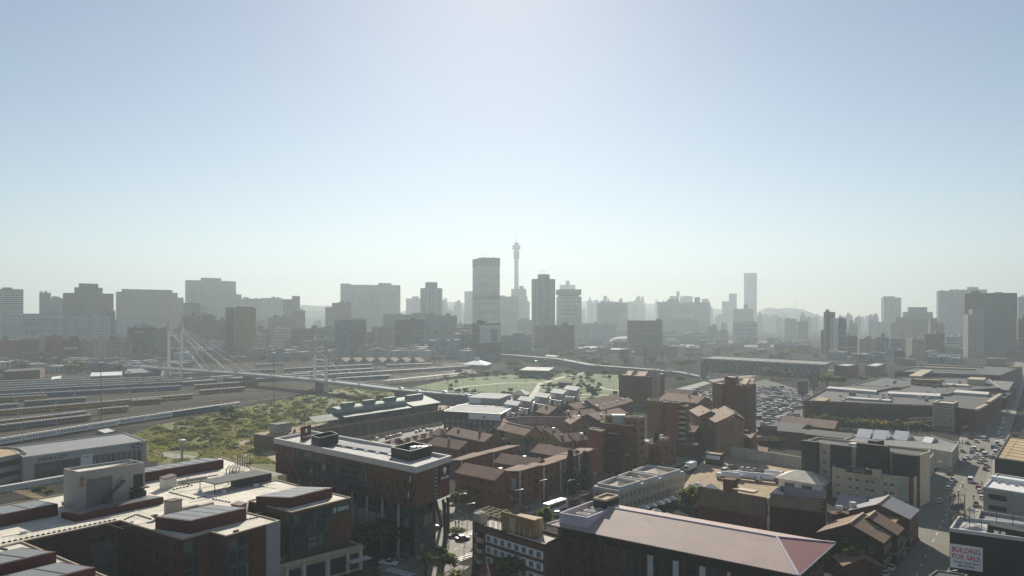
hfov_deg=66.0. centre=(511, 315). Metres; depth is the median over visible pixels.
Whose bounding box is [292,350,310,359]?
shop
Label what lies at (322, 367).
train
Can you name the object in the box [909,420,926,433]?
tree
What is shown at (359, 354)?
tree
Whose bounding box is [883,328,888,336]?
city block
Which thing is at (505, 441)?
tree
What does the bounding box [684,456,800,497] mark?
truck yard
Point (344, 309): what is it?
tower block
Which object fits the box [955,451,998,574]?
pavement
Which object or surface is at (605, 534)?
pink roof hall
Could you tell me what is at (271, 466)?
veld ground
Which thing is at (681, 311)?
tower block
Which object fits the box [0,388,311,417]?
railway track
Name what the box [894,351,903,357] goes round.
billboard
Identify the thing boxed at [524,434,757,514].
pavement
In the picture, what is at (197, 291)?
tower block
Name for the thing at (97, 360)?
shop
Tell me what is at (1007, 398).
building
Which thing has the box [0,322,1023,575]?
ground
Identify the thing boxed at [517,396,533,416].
stepped house
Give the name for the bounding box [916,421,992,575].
road markings
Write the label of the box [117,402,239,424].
train
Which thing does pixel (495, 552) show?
window
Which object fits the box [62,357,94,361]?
shop
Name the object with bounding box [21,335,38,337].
roof sign
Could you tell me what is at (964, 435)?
pavement
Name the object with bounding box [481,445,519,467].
slant roofed flats
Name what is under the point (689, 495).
tree
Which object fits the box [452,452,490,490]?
slant roofed flats
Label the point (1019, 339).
tower block
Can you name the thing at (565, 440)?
pitched house
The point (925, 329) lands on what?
city block
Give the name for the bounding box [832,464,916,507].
cream hotel
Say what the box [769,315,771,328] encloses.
city block
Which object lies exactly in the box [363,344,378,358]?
shop
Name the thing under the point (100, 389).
floodlight mast
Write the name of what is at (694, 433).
pitched house
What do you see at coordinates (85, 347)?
office block
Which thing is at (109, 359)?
shop
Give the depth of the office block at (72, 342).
1067.31 m
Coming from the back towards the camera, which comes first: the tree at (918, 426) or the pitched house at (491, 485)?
the tree at (918, 426)
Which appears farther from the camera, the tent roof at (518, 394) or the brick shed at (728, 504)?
the tent roof at (518, 394)
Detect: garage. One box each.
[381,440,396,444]
[390,437,400,445]
[398,437,416,444]
[407,435,422,442]
[418,433,430,443]
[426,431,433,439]
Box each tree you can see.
[12,360,24,368]
[15,363,30,368]
[31,486,46,494]
[40,488,54,496]
[41,357,49,361]
[55,357,65,362]
[64,364,73,371]
[71,360,87,365]
[73,364,82,369]
[112,363,125,371]
[139,354,155,358]
[216,359,230,363]
[219,404,235,417]
[229,412,242,419]
[257,355,268,362]
[286,345,299,349]
[297,355,311,360]
[351,397,361,401]
[351,523,375,553]
[353,352,361,356]
[360,566,382,575]
[361,517,400,556]
[405,548,443,575]
[427,355,442,363]
[430,546,459,574]
[442,526,466,533]
[444,490,472,508]
[445,568,465,575]
[462,485,479,495]
[490,555,525,575]
[498,430,503,437]
[501,435,510,445]
[503,358,518,366]
[503,361,520,367]
[512,348,523,354]
[512,366,521,370]
[519,563,528,571]
[520,435,534,450]
[536,506,554,529]
[538,358,548,363]
[556,353,568,357]
[563,449,578,495]
[565,350,576,357]
[576,356,589,361]
[577,450,592,489]
[582,357,598,361]
[584,386,599,396]
[586,372,594,378]
[596,347,610,352]
[619,357,631,363]
[646,356,656,363]
[651,361,666,366]
[651,432,658,458]
[672,359,692,368]
[672,375,685,379]
[677,485,697,514]
[679,497,690,511]
[683,352,693,359]
[762,367,781,378]
[768,354,786,358]
[777,351,790,354]
[779,371,792,379]
[784,350,796,355]
[808,414,820,418]
[818,373,839,386]
[820,413,831,419]
[829,537,865,555]
[830,416,840,420]
[836,376,848,385]
[838,418,851,427]
[845,419,856,430]
[854,353,867,361]
[854,418,865,428]
[855,375,869,381]
[859,418,873,428]
[870,421,879,429]
[872,419,889,429]
[887,421,901,432]
[894,418,905,430]
[904,421,917,433]
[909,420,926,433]
[922,424,935,434]
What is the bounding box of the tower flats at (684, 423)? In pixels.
[679,404,688,441]
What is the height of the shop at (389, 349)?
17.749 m
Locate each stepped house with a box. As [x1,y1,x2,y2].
[444,404,512,433]
[461,393,511,406]
[504,400,520,416]
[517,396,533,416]
[533,392,550,415]
[550,389,566,408]
[563,385,579,403]
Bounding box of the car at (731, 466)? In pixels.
[728,464,736,468]
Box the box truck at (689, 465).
[684,460,696,471]
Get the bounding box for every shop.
[0,361,11,369]
[25,362,47,370]
[39,340,44,351]
[46,365,79,372]
[50,356,74,364]
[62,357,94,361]
[81,361,93,370]
[92,362,117,371]
[93,358,101,362]
[102,357,125,362]
[111,360,128,363]
[113,364,135,371]
[124,360,152,368]
[149,359,160,365]
[166,361,190,367]
[173,351,195,359]
[175,351,189,360]
[189,345,203,350]
[191,347,213,358]
[198,351,211,361]
[201,342,208,346]
[209,340,225,347]
[251,347,274,359]
[268,348,285,361]
[270,352,291,361]
[283,348,297,352]
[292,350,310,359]
[302,338,319,355]
[316,347,337,356]
[317,349,337,360]
[322,344,343,356]
[339,345,350,356]
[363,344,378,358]
[367,348,386,360]
[385,346,399,357]
[390,348,409,360]
[407,345,427,358]
[411,348,431,360]
[458,348,475,360]
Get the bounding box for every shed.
[4,367,44,379]
[51,376,61,380]
[90,371,121,378]
[124,368,163,377]
[674,482,702,507]
[696,477,768,530]
[698,483,719,489]
[768,493,826,538]
[993,380,1017,395]
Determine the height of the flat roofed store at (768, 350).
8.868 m
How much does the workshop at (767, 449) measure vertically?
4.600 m
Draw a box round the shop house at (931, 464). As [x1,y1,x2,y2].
[930,453,933,478]
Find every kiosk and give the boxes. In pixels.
[472,564,500,575]
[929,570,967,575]
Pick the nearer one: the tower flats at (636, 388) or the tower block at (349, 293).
the tower flats at (636, 388)
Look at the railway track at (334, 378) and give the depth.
872.93 m
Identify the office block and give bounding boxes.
[0,311,22,339]
[0,336,20,359]
[21,333,38,362]
[23,312,61,341]
[45,333,61,361]
[62,336,79,356]
[68,314,109,341]
[80,338,90,356]
[91,336,104,357]
[105,334,131,358]
[115,317,146,334]
[127,324,155,359]
[156,326,170,356]
[182,313,215,351]
[183,301,199,315]
[200,305,206,315]
[215,317,225,340]
[256,320,265,328]
[267,315,294,343]
[291,325,317,350]
[318,325,334,338]
[367,332,373,345]
[372,324,394,348]
[383,313,423,325]
[395,317,424,347]
[424,312,434,333]
[435,313,456,339]
[457,322,471,332]
[459,333,471,349]
[501,332,531,355]
[518,318,531,334]
[576,321,615,344]
[662,318,703,332]
[734,321,756,341]
[784,318,796,337]
[796,320,807,339]
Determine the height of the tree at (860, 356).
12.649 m
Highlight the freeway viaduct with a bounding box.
[476,353,709,377]
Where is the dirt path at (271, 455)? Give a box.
[234,439,275,461]
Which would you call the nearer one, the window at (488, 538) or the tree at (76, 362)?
the window at (488, 538)
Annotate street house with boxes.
[816,512,892,570]
[847,495,919,550]
[864,510,904,565]
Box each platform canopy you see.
[181,377,242,385]
[194,375,233,378]
[382,372,469,383]
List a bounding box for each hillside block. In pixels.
[582,309,585,322]
[587,297,590,322]
[588,300,593,322]
[593,305,596,321]
[629,301,634,319]
[631,305,638,319]
[635,296,641,319]
[640,304,644,319]
[655,299,658,319]
[711,306,712,325]
[715,314,719,328]
[719,313,725,328]
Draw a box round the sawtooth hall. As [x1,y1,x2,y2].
[843,428,958,469]
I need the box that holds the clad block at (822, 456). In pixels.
[801,437,929,506]
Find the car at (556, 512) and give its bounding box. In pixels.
[553,510,560,515]
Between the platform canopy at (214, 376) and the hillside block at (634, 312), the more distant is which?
the hillside block at (634, 312)
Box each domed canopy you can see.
[756,435,767,440]
[765,435,778,444]
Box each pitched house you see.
[427,437,475,469]
[431,428,448,437]
[445,427,502,451]
[454,463,515,509]
[493,453,544,469]
[530,443,579,458]
[534,424,549,432]
[535,404,566,416]
[538,427,562,444]
[545,433,574,448]
[559,408,596,418]
[560,401,590,410]
[564,414,590,446]
[567,432,588,448]
[581,408,627,427]
[585,394,623,407]
[590,404,607,411]
[603,402,614,409]
[609,401,620,407]
[616,400,626,410]
[623,397,632,415]
[647,434,677,464]
[659,392,711,419]
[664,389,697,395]
[689,405,715,449]
[689,425,700,441]
[706,408,743,455]
[718,406,745,421]
[832,548,884,575]
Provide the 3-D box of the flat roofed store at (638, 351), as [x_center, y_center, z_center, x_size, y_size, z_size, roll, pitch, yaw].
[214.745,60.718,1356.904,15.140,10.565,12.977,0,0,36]
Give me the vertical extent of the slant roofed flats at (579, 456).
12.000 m
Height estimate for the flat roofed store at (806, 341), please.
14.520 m
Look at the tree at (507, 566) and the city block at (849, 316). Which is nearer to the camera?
the tree at (507, 566)
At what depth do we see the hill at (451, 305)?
4415.74 m
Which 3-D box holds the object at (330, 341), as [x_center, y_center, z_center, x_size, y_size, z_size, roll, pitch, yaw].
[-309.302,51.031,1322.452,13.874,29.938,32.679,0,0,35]
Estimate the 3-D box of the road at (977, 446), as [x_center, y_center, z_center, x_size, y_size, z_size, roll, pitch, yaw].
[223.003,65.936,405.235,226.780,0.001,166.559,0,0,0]
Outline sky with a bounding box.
[0,0,1023,321]
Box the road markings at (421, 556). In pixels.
[385,530,471,575]
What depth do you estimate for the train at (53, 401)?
588.54 m
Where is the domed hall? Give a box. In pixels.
[610,336,626,347]
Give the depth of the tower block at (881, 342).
1289.31 m
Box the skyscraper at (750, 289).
[744,273,756,321]
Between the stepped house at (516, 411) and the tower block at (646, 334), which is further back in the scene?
the tower block at (646, 334)
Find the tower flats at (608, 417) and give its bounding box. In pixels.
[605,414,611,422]
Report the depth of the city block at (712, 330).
2015.93 m
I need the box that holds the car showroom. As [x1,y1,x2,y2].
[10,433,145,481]
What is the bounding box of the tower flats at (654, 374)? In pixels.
[649,368,659,398]
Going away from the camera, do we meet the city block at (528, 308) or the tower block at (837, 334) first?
the tower block at (837, 334)
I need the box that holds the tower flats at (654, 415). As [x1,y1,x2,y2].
[647,398,662,438]
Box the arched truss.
[694,346,769,355]
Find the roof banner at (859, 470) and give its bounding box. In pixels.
[846,466,871,474]
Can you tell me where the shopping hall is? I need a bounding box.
[803,386,1001,431]
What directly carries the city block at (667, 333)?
on the ground at (374, 552)
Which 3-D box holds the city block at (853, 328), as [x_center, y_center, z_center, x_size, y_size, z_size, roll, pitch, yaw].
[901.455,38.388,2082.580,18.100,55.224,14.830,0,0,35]
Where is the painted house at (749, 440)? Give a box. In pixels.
[744,429,755,448]
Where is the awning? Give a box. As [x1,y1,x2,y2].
[966,509,978,517]
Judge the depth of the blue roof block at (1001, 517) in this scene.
225.81 m
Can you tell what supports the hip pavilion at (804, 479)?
on the truck yard at (703, 474)
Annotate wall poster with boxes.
[511,478,515,502]
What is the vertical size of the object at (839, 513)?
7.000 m
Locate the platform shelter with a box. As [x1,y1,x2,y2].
[302,414,338,425]
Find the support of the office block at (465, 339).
on the ground at (374, 552)
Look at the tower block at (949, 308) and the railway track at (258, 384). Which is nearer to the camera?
the railway track at (258, 384)
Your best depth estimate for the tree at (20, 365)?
940.11 m
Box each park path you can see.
[442,372,583,390]
[529,383,542,397]
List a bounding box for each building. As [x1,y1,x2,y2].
[519,367,554,377]
[544,355,559,357]
[558,381,571,387]
[577,346,599,350]
[592,465,684,507]
[604,348,626,353]
[676,440,700,457]
[834,363,858,376]
[865,363,885,377]
[950,508,1023,575]
[1000,388,1015,408]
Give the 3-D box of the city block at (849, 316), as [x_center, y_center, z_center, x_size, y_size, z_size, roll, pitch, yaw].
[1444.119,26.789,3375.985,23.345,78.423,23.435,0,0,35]
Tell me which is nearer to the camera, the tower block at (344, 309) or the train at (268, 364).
the train at (268, 364)
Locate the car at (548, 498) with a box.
[545,496,555,501]
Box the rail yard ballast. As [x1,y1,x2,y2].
[0,359,529,436]
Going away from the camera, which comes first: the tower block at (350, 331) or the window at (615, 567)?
the window at (615, 567)
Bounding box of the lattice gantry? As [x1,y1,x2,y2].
[908,417,933,434]
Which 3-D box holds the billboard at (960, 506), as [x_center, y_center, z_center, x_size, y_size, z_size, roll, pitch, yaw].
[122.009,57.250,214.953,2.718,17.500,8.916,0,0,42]
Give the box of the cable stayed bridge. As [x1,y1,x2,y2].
[125,316,534,404]
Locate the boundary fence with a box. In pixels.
[356,421,442,439]
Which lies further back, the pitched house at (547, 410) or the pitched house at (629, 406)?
the pitched house at (629, 406)
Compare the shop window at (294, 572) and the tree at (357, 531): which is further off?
the tree at (357, 531)
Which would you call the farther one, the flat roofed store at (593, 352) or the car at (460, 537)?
the flat roofed store at (593, 352)
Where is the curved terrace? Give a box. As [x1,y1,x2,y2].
[493,416,566,450]
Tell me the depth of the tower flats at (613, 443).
328.77 m
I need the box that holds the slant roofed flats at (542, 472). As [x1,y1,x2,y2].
[527,460,560,497]
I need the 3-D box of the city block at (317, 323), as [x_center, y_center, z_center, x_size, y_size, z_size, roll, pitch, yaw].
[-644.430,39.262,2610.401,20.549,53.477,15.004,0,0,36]
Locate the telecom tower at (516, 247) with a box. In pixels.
[512,231,520,288]
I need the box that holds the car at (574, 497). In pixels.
[570,495,579,500]
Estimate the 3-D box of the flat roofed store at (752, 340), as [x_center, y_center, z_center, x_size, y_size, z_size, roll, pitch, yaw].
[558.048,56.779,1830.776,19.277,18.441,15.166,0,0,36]
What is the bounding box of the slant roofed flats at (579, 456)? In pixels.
[560,448,597,484]
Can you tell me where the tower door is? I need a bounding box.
[133,473,142,490]
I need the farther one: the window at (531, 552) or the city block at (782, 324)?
the city block at (782, 324)
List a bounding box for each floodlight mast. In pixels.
[98,362,102,420]
[178,439,185,459]
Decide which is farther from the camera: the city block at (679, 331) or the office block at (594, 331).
the city block at (679, 331)
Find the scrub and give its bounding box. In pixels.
[131,387,393,463]
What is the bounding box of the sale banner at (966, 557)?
[950,543,982,571]
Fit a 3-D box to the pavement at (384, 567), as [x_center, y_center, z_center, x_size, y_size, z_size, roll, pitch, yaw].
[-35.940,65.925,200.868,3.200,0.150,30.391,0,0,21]
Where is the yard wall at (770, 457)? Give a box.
[730,446,800,467]
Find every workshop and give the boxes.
[754,446,770,451]
[757,425,808,446]
[770,421,809,429]
[780,416,840,431]
[805,429,855,439]
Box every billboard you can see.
[479,324,500,342]
[621,349,627,358]
[701,361,706,379]
[798,381,807,397]
[809,374,817,392]
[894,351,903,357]
[950,491,964,526]
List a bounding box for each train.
[0,375,177,385]
[0,376,203,387]
[0,378,83,383]
[0,378,208,390]
[0,380,216,393]
[0,385,180,397]
[0,393,193,415]
[0,394,46,401]
[0,403,17,409]
[0,411,86,423]
[0,414,90,430]
[0,419,117,444]
[24,397,86,405]
[97,405,128,413]
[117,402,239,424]
[132,398,161,404]
[172,373,222,376]
[194,380,257,388]
[199,386,244,393]
[223,373,310,381]
[240,369,275,372]
[255,362,284,366]
[255,372,348,381]
[283,364,372,370]
[292,368,372,374]
[316,365,471,377]
[335,375,389,380]
[386,363,431,366]
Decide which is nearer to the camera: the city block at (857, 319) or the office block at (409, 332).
the office block at (409, 332)
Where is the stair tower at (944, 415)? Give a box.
[933,400,957,431]
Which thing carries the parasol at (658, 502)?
on the ground at (374, 552)
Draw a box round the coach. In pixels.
[543,498,566,512]
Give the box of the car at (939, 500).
[936,498,942,502]
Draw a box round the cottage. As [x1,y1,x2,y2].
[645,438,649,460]
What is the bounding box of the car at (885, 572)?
[882,570,889,575]
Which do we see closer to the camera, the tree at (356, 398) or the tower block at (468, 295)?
the tree at (356, 398)
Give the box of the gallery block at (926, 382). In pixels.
[911,378,950,386]
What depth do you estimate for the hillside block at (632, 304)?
3855.67 m
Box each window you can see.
[0,458,19,467]
[0,469,19,477]
[80,477,83,486]
[90,537,96,545]
[99,535,105,543]
[109,533,114,539]
[289,567,300,575]
[306,561,324,575]
[330,556,345,575]
[350,553,357,569]
[486,535,490,542]
[486,546,490,553]
[486,557,490,563]
[493,537,497,544]
[493,548,497,555]
[500,539,504,546]
[507,542,511,548]
[514,544,518,551]
[521,546,525,553]
[529,548,533,555]
[529,560,533,567]
[536,551,540,558]
[536,562,540,570]
[565,541,570,548]
[565,554,570,561]
[565,567,570,575]
[582,544,586,551]
[582,558,586,565]
[597,561,603,569]
[614,551,618,558]
[614,565,618,572]
[653,560,656,567]
[688,567,694,575]
[785,482,794,486]
[802,485,811,488]
[807,567,810,575]
[868,567,873,572]
[869,547,873,553]
[988,494,1006,501]
[988,504,1006,512]
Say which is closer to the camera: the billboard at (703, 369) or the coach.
the coach
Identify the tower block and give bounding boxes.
[0,287,23,313]
[39,291,50,313]
[51,296,62,338]
[63,283,113,338]
[102,308,114,335]
[115,289,177,329]
[176,298,183,326]
[185,278,235,313]
[208,292,241,319]
[226,307,255,355]
[242,297,261,320]
[261,297,282,320]
[283,296,299,317]
[294,309,304,327]
[325,303,337,326]
[335,317,365,355]
[338,301,350,317]
[340,283,376,317]
[358,292,376,338]
[377,283,399,325]
[406,296,419,313]
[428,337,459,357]
[464,291,472,322]
[472,257,499,322]
[472,320,500,353]
[500,295,518,334]
[511,286,525,319]
[532,274,554,344]
[533,322,543,348]
[544,322,573,353]
[556,289,581,336]
[560,281,574,288]
[597,301,619,325]
[620,303,627,322]
[627,319,661,352]
[657,299,678,319]
[670,291,679,302]
[672,302,690,319]
[680,296,692,302]
[691,297,709,326]
[722,301,729,328]
[729,294,736,328]
[733,304,752,326]
[821,330,823,353]
[824,309,834,354]
[830,317,845,350]
[846,333,856,355]
[857,335,874,352]
[868,314,878,333]
[875,333,888,351]
[881,296,900,322]
[889,317,915,343]
[889,338,904,351]
[902,307,932,318]
[906,337,926,359]
[915,317,928,338]
[921,331,944,353]
[928,318,943,333]
[936,289,964,336]
[945,334,961,348]
[959,287,986,292]
[962,291,1016,354]
[963,309,983,357]
[1016,315,1023,360]
[1017,295,1023,317]
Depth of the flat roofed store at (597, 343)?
1755.87 m
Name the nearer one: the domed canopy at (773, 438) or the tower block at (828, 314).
the domed canopy at (773, 438)
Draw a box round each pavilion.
[464,357,490,368]
[775,470,830,492]
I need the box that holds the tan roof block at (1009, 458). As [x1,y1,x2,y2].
[995,436,1023,476]
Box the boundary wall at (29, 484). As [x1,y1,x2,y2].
[0,475,63,492]
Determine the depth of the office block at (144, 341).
1172.58 m
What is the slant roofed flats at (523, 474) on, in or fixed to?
on the ground at (374, 552)
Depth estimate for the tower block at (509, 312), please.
2360.65 m
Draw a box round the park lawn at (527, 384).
[415,373,618,400]
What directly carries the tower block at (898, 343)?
on the ground at (374, 552)
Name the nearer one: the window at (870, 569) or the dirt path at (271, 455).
the window at (870, 569)
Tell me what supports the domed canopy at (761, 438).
on the ground at (374, 552)
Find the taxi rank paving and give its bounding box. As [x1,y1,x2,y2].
[697,379,815,434]
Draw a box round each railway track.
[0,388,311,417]
[0,402,256,434]
[1,364,445,380]
[5,373,471,401]
[11,370,470,393]
[16,372,475,398]
[18,375,455,403]
[18,375,463,405]
[18,385,329,407]
[41,363,453,377]
[74,371,471,392]
[82,387,311,407]
[87,391,302,412]
[90,396,292,419]
[122,364,462,377]
[185,365,451,376]
[195,378,439,396]
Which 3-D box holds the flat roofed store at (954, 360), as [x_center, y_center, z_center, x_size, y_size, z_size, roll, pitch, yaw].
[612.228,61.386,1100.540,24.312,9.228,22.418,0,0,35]
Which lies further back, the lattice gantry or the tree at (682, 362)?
the tree at (682, 362)
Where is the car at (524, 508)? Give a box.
[519,506,530,511]
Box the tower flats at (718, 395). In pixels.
[712,381,725,409]
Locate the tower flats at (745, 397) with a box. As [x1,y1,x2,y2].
[735,377,755,431]
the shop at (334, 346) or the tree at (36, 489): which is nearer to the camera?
the tree at (36, 489)
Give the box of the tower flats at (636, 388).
[619,370,651,407]
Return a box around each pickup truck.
[379,558,398,566]
[973,501,978,506]
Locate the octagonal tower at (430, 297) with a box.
[420,282,441,315]
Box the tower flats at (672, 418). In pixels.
[665,400,682,441]
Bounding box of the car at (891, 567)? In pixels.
[888,563,896,570]
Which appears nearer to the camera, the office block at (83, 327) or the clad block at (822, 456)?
the clad block at (822, 456)
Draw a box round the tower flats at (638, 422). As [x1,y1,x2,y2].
[624,415,644,468]
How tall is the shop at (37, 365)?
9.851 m
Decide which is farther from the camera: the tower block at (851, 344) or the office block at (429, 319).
the office block at (429, 319)
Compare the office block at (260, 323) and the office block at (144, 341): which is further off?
the office block at (260, 323)
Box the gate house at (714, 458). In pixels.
[705,451,723,465]
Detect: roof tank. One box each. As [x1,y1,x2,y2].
[611,414,625,423]
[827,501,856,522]
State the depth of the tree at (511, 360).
1016.55 m
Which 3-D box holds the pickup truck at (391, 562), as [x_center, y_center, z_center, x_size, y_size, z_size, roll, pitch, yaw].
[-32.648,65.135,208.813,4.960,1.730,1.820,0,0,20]
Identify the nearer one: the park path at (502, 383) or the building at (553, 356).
the park path at (502, 383)
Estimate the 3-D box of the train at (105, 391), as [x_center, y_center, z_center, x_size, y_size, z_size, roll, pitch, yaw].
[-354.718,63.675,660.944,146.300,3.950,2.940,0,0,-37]
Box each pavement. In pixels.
[378,557,405,573]
[446,565,469,574]
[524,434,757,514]
[917,448,960,514]
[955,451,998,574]
[957,431,970,442]
[998,383,1023,445]
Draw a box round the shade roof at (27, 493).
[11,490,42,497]
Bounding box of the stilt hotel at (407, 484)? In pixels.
[274,425,451,557]
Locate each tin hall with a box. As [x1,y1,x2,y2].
[783,486,827,500]
[834,494,868,510]
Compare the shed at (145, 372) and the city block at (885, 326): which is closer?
the shed at (145, 372)
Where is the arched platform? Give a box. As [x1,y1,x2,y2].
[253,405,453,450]
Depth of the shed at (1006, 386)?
627.99 m
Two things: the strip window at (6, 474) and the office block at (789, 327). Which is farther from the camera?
the office block at (789, 327)
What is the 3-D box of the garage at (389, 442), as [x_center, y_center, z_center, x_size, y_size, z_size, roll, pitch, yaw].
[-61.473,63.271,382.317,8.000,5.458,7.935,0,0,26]
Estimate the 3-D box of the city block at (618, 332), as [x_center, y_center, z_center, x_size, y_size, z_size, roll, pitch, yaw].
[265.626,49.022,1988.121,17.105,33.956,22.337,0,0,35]
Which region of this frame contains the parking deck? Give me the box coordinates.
[895,363,1021,383]
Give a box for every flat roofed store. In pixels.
[532,348,549,354]
[576,347,589,353]
[578,338,590,344]
[584,350,597,354]
[589,340,601,345]
[602,339,612,345]
[628,348,646,353]
[631,348,641,354]
[659,345,677,352]
[664,338,677,344]
[669,340,679,345]
[678,345,684,352]
[685,345,702,353]
[699,339,712,346]
[732,341,742,347]
[747,336,757,344]
[755,349,769,353]
[758,342,769,348]
[767,337,778,343]
[774,343,787,350]
[781,341,796,344]
[785,344,796,352]
[797,343,809,352]
[799,340,810,344]
[827,350,847,359]
[851,353,868,361]
[867,354,875,361]
[869,351,885,360]
[883,348,902,356]
[894,357,915,365]
[927,350,939,358]
[928,354,940,363]
[936,354,947,363]
[939,354,961,361]
[945,345,955,353]
[948,356,960,363]
[986,357,1005,365]
[989,354,1004,357]
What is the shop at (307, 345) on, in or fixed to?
on the ground at (374, 552)
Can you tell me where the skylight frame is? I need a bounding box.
[769,486,783,494]
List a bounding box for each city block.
[314,320,320,327]
[442,302,447,315]
[455,300,461,324]
[464,310,468,323]
[526,296,529,319]
[616,323,626,330]
[616,329,621,336]
[622,329,626,336]
[662,331,673,334]
[676,328,684,334]
[708,324,716,341]
[720,329,727,339]
[721,322,726,330]
[733,327,745,340]
[757,312,762,332]
[764,314,768,328]
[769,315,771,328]
[772,315,778,330]
[776,317,780,332]
[781,317,787,330]
[803,316,810,334]
[808,316,812,330]
[813,317,817,330]
[846,313,852,325]
[849,320,857,337]
[854,316,860,333]
[861,317,863,329]
[865,315,867,328]
[869,319,881,337]
[883,323,888,329]
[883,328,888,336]
[924,324,927,332]
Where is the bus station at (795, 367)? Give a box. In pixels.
[698,355,833,377]
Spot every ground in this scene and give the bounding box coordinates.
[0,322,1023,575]
[133,387,393,480]
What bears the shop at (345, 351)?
on the ground at (374, 552)
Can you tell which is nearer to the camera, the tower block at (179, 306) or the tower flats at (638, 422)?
the tower flats at (638, 422)
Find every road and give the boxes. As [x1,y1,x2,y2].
[148,452,282,475]
[382,430,757,575]
[437,494,489,527]
[665,370,833,391]
[756,429,1000,449]
[888,361,1023,575]
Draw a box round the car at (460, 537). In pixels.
[455,534,470,540]
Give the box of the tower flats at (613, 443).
[606,432,622,473]
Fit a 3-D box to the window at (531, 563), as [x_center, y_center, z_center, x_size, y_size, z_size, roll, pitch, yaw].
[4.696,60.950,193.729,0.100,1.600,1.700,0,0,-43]
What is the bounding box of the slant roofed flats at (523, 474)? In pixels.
[504,464,538,504]
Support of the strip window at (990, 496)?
in the grey shop block at (1003, 493)
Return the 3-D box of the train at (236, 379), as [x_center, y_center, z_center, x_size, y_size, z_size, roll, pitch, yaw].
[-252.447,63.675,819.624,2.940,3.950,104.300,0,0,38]
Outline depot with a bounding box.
[662,333,711,343]
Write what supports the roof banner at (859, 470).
attached to the cream hotel at (877, 483)
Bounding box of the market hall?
[852,377,999,392]
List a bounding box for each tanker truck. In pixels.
[715,471,740,480]
[733,470,761,481]
[754,472,777,483]
[764,470,781,475]
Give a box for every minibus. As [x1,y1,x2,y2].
[721,467,728,471]
[967,476,973,482]
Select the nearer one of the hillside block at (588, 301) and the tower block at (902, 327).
the tower block at (902, 327)
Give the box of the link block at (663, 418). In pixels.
[663,401,664,435]
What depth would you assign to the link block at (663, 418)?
393.74 m
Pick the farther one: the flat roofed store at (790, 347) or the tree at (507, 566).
the flat roofed store at (790, 347)
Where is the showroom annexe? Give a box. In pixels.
[0,446,25,483]
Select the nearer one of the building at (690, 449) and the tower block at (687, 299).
the building at (690, 449)
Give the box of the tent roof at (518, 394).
[512,389,529,399]
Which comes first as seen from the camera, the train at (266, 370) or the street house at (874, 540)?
the street house at (874, 540)
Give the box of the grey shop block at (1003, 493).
[983,473,1023,516]
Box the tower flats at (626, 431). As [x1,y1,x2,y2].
[600,420,633,473]
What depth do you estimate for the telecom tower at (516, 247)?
3691.25 m
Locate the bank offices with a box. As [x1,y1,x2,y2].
[0,455,371,575]
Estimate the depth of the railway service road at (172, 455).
367.23 m
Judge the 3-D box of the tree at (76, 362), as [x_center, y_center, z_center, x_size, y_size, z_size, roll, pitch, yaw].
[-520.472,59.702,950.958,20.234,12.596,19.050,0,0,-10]
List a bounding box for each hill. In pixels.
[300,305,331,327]
[400,301,463,324]
[555,300,721,323]
[757,307,823,326]
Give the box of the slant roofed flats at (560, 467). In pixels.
[543,454,577,491]
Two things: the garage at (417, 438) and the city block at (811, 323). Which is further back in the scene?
the city block at (811, 323)
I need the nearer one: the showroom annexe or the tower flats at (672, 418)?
the showroom annexe
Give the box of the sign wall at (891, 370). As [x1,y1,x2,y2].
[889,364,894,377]
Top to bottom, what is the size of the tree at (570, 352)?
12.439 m
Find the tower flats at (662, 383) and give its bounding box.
[660,372,664,396]
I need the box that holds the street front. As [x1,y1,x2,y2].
[887,516,908,554]
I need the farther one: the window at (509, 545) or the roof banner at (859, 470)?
the roof banner at (859, 470)
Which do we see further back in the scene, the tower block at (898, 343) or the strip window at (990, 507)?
the tower block at (898, 343)
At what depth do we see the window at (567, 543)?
195.44 m
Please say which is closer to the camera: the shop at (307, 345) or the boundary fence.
the boundary fence
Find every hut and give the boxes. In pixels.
[96,427,116,435]
[269,421,292,433]
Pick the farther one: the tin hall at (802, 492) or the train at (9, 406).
the train at (9, 406)
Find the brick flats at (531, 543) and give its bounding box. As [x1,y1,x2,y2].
[472,506,560,575]
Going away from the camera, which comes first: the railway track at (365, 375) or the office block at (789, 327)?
the railway track at (365, 375)
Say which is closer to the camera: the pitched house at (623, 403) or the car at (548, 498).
the car at (548, 498)
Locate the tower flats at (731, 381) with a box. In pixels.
[724,375,737,410]
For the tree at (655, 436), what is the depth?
352.88 m
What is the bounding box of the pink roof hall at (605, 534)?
[546,493,835,575]
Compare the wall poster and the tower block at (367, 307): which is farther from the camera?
the tower block at (367, 307)
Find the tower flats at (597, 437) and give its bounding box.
[589,427,605,474]
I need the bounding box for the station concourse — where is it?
[334,357,425,364]
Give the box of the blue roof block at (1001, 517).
[977,510,1023,523]
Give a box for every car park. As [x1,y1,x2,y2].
[373,424,443,442]
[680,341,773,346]
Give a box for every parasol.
[638,504,649,508]
[647,502,657,509]
[654,500,664,504]
[661,498,670,507]
[667,496,676,499]
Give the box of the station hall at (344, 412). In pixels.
[325,393,440,422]
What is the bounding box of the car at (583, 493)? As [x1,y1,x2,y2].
[579,491,588,495]

